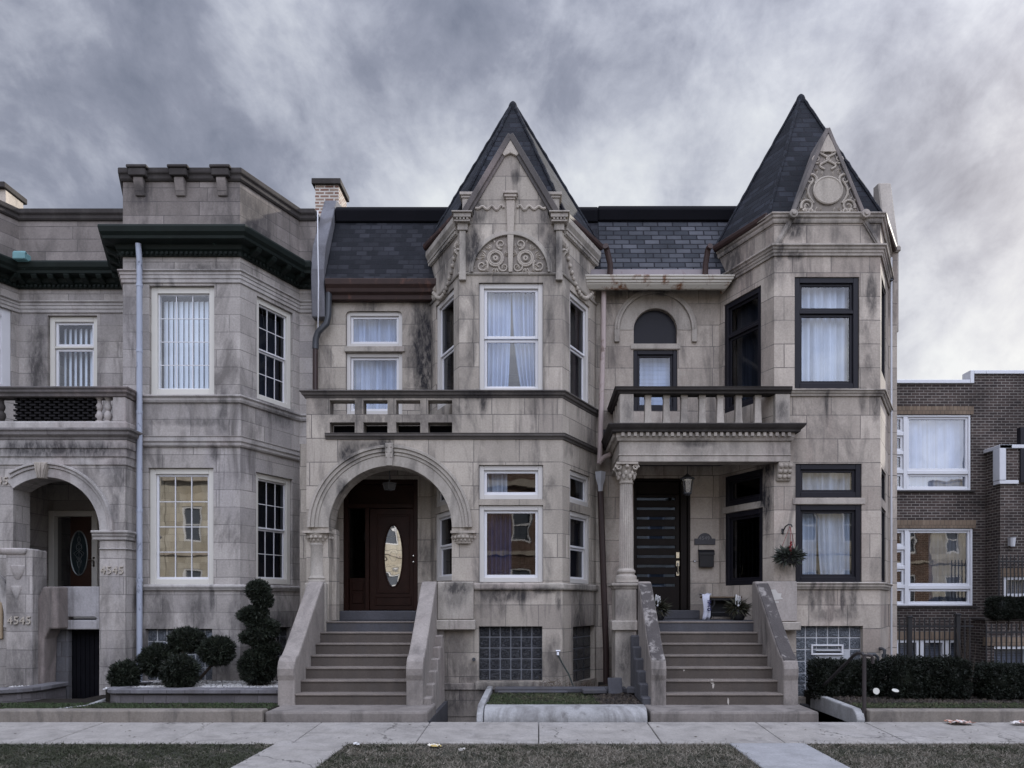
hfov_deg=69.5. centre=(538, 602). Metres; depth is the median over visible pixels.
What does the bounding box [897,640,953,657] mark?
window
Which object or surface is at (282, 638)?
glass block window
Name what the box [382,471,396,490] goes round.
ceiling lamp
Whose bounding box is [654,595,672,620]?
planter
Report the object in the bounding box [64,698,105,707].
edging stone
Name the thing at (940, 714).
garden curb
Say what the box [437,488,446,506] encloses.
transom window
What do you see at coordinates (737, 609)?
planter
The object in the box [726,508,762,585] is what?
window
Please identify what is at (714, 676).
front steps
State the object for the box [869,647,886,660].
gas meter
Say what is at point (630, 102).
sky
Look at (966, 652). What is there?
bare shrub
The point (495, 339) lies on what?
sash window
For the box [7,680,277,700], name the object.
planter soil
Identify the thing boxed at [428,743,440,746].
paper litter
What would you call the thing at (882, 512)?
window
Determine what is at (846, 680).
hedge
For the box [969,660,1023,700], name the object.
hedge
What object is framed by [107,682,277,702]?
planter wall
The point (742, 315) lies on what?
window
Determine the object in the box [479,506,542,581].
window
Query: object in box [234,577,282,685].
spiral topiary
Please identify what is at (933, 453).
window
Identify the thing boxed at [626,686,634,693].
stone slab
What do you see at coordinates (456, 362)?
row house
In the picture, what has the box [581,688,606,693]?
stone slab
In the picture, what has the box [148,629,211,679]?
glass block window
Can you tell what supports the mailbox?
attached to the row house at (748, 359)
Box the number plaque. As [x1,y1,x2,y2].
[694,533,714,544]
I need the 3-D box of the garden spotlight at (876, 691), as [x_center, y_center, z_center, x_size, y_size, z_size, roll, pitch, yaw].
[5.402,1.464,11.844,0.110,0.184,0.119,0,0,0]
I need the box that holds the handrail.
[820,652,873,721]
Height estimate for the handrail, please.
1.048 m
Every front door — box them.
[48,511,98,618]
[344,479,417,610]
[634,478,689,609]
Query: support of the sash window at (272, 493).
in the row house at (157, 331)
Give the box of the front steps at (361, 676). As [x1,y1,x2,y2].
[265,581,443,722]
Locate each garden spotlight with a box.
[872,688,879,697]
[892,689,898,697]
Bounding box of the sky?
[0,0,1023,379]
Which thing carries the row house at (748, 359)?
on the ground
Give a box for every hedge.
[804,656,887,699]
[878,652,974,699]
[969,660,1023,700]
[983,595,1023,629]
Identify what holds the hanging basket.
hanging from the row house at (748, 359)
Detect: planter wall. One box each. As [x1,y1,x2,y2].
[0,682,68,702]
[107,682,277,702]
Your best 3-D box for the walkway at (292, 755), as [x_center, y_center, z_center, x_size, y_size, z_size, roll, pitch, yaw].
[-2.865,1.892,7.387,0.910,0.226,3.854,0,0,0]
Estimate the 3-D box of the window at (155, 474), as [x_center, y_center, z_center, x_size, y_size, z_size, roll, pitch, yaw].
[-6.333,-1.341,13.230,1.145,2.066,0.261,0,0,0]
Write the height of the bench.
0.441 m
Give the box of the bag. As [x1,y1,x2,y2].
[700,593,711,619]
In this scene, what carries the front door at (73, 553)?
in the row house at (157, 331)
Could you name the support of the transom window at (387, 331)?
in the row house at (456, 362)
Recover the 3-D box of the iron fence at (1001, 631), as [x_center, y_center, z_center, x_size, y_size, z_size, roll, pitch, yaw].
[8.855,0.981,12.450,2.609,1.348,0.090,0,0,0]
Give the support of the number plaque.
attached to the row house at (748, 359)
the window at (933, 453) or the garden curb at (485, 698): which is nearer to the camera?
the garden curb at (485, 698)
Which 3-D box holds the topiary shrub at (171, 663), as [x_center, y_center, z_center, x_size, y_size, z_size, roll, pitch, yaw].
[-6.106,0.959,12.255,2.043,1.176,1.191,0,0,0]
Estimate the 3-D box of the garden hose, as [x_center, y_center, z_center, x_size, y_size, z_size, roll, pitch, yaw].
[0.603,1.188,12.809,0.682,0.700,0.153,0,0,27]
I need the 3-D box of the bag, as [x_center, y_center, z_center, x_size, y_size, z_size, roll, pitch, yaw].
[3.128,0.076,13.714,0.239,0.491,0.425,0,0,0]
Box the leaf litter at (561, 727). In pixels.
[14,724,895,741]
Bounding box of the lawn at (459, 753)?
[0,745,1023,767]
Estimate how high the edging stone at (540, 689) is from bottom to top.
0.100 m
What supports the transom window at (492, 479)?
in the row house at (456, 362)
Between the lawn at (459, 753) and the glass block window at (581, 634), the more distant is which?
the glass block window at (581, 634)
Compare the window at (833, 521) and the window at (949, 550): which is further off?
the window at (949, 550)
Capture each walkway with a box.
[231,743,346,767]
[730,743,849,767]
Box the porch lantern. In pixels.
[680,465,694,495]
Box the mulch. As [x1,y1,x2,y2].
[592,692,1023,703]
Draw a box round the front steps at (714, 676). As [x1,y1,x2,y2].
[630,581,818,723]
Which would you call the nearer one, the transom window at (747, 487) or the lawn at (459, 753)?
the lawn at (459, 753)
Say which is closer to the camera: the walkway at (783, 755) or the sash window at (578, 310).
the walkway at (783, 755)
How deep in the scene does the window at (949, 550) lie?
18.22 m
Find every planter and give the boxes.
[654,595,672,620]
[724,595,751,620]
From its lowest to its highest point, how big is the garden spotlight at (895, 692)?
0.179 m
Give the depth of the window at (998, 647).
17.08 m
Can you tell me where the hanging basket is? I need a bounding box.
[770,524,807,567]
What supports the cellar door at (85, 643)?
in the row house at (157, 331)
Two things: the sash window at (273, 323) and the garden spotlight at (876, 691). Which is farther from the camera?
the sash window at (273, 323)
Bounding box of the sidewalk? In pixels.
[0,722,1023,744]
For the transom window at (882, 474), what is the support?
in the row house at (748, 359)
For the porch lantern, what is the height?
0.686 m
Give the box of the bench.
[700,596,741,618]
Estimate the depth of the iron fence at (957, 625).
12.49 m
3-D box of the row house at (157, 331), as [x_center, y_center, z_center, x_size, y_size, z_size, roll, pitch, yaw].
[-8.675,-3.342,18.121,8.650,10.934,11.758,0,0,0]
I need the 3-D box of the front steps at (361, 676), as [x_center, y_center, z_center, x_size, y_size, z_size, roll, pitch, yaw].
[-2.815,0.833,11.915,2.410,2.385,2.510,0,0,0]
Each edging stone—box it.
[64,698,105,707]
[495,686,625,692]
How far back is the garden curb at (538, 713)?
10.66 m
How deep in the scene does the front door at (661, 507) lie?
14.47 m
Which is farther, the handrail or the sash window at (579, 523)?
the sash window at (579, 523)
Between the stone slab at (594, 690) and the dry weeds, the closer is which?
the stone slab at (594, 690)
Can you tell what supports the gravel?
on the planter soil at (107, 696)
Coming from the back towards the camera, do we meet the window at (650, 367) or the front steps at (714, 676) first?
the window at (650, 367)
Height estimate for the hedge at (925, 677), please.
1.009 m
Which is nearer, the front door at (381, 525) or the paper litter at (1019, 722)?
the paper litter at (1019, 722)
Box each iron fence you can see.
[899,614,973,682]
[985,624,1023,662]
[998,555,1023,607]
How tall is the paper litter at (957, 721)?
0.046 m
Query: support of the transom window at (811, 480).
in the row house at (748, 359)
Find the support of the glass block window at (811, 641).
in the row house at (748, 359)
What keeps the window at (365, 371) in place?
in the row house at (456, 362)
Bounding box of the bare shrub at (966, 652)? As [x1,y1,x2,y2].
[956,630,975,681]
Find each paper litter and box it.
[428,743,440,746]
[944,719,975,723]
[1010,720,1023,723]
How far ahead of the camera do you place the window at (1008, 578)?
17.59 m
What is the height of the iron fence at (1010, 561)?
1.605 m
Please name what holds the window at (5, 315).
in the row house at (157, 331)
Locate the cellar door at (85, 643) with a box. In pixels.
[72,630,98,698]
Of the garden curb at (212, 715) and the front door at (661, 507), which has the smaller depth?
the garden curb at (212, 715)
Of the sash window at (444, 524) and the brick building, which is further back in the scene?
the brick building
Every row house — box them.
[0,164,319,698]
[299,101,602,721]
[585,94,900,704]
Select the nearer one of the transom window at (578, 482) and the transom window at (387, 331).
the transom window at (578, 482)
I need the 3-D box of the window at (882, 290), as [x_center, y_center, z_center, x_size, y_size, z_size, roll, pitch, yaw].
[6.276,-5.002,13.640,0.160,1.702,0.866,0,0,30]
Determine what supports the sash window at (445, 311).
in the row house at (456, 362)
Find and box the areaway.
[428,701,845,722]
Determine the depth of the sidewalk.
9.91 m
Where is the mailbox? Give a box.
[698,550,714,567]
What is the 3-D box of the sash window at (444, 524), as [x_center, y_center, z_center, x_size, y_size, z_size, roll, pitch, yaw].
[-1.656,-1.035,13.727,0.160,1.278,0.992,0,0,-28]
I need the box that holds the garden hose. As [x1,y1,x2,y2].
[556,650,573,685]
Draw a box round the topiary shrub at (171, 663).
[105,625,236,687]
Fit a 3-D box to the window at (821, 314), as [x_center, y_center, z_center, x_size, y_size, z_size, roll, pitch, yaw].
[5.104,-4.770,13.199,1.138,1.964,0.257,0,0,0]
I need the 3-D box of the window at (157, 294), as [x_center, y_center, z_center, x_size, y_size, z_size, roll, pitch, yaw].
[-6.318,-4.640,13.222,1.145,1.920,0.224,0,0,0]
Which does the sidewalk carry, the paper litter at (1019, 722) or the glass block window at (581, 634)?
the paper litter at (1019, 722)
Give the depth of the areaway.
12.03 m
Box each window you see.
[0,307,10,385]
[50,317,96,385]
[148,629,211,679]
[150,469,212,583]
[151,287,213,393]
[256,473,289,584]
[257,298,289,408]
[277,627,285,665]
[347,312,401,345]
[347,353,401,413]
[437,290,453,409]
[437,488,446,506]
[437,511,451,580]
[479,284,542,389]
[479,466,542,498]
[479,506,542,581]
[479,626,541,679]
[570,292,587,402]
[570,470,587,506]
[570,511,588,583]
[573,626,589,681]
[633,350,676,410]
[725,286,760,412]
[726,469,762,506]
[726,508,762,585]
[795,278,857,387]
[795,464,860,497]
[795,505,860,581]
[796,626,859,695]
[881,281,884,378]
[881,470,884,500]
[881,508,884,581]
[897,415,969,489]
[897,529,971,605]
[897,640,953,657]
[994,646,1023,662]
[1004,577,1023,596]
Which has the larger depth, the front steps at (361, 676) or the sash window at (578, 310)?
the sash window at (578, 310)
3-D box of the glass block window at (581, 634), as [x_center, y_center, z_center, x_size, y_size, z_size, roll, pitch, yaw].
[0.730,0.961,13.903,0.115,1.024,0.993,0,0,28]
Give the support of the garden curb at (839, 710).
on the ground
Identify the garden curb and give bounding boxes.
[0,708,267,722]
[476,686,492,721]
[484,704,646,740]
[810,694,864,722]
[866,708,1023,721]
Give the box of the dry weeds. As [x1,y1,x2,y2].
[510,676,613,685]
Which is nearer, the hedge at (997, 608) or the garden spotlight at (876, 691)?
the garden spotlight at (876, 691)
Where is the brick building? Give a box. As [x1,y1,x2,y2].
[897,370,1023,666]
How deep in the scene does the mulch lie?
11.61 m
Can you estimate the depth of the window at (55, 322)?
14.50 m
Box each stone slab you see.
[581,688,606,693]
[607,677,622,693]
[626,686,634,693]
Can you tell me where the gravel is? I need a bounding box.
[9,680,277,688]

